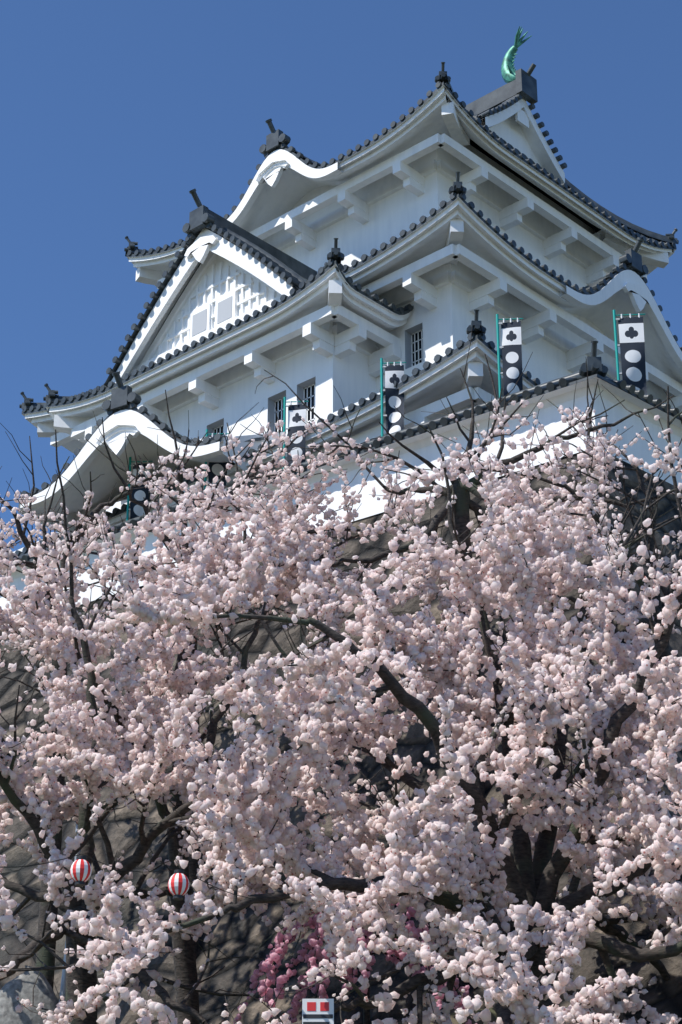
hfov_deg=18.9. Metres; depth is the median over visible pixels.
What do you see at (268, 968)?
weeping cherry
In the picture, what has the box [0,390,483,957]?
cherry tree
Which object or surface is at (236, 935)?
stone base
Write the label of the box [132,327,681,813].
cherry tree
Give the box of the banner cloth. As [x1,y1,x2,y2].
[130,317,646,518]
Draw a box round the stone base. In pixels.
[0,449,681,1023]
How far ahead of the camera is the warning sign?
23.32 m
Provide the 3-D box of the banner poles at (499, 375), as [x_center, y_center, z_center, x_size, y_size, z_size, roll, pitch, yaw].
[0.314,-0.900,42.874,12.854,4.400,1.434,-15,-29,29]
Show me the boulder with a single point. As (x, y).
(21, 986)
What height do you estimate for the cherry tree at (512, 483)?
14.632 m
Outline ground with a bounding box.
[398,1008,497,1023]
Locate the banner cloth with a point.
(632, 344)
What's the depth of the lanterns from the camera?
23.43 m
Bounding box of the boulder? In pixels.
[0,965,58,1023]
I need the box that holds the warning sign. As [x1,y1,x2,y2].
[302,999,333,1023]
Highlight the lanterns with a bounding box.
[0,854,289,900]
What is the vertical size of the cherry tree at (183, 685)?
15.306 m
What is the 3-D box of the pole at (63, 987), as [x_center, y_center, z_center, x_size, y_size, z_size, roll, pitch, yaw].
[-4.020,7.522,29.775,0.193,6.682,0.917,8,-26,-16]
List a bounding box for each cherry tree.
[0,386,681,1023]
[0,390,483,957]
[0,427,488,1023]
[0,429,430,1023]
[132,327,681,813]
[381,379,681,795]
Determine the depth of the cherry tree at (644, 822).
25.69 m
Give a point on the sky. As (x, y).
(112, 111)
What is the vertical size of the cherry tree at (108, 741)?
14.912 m
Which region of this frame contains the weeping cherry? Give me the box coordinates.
[233,902,476,1023]
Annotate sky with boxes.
[0,0,681,551]
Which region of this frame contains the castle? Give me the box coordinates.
[1,26,681,559]
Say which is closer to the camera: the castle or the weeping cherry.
the weeping cherry
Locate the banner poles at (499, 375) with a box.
[126,310,644,520]
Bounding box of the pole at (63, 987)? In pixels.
[59,809,80,1017]

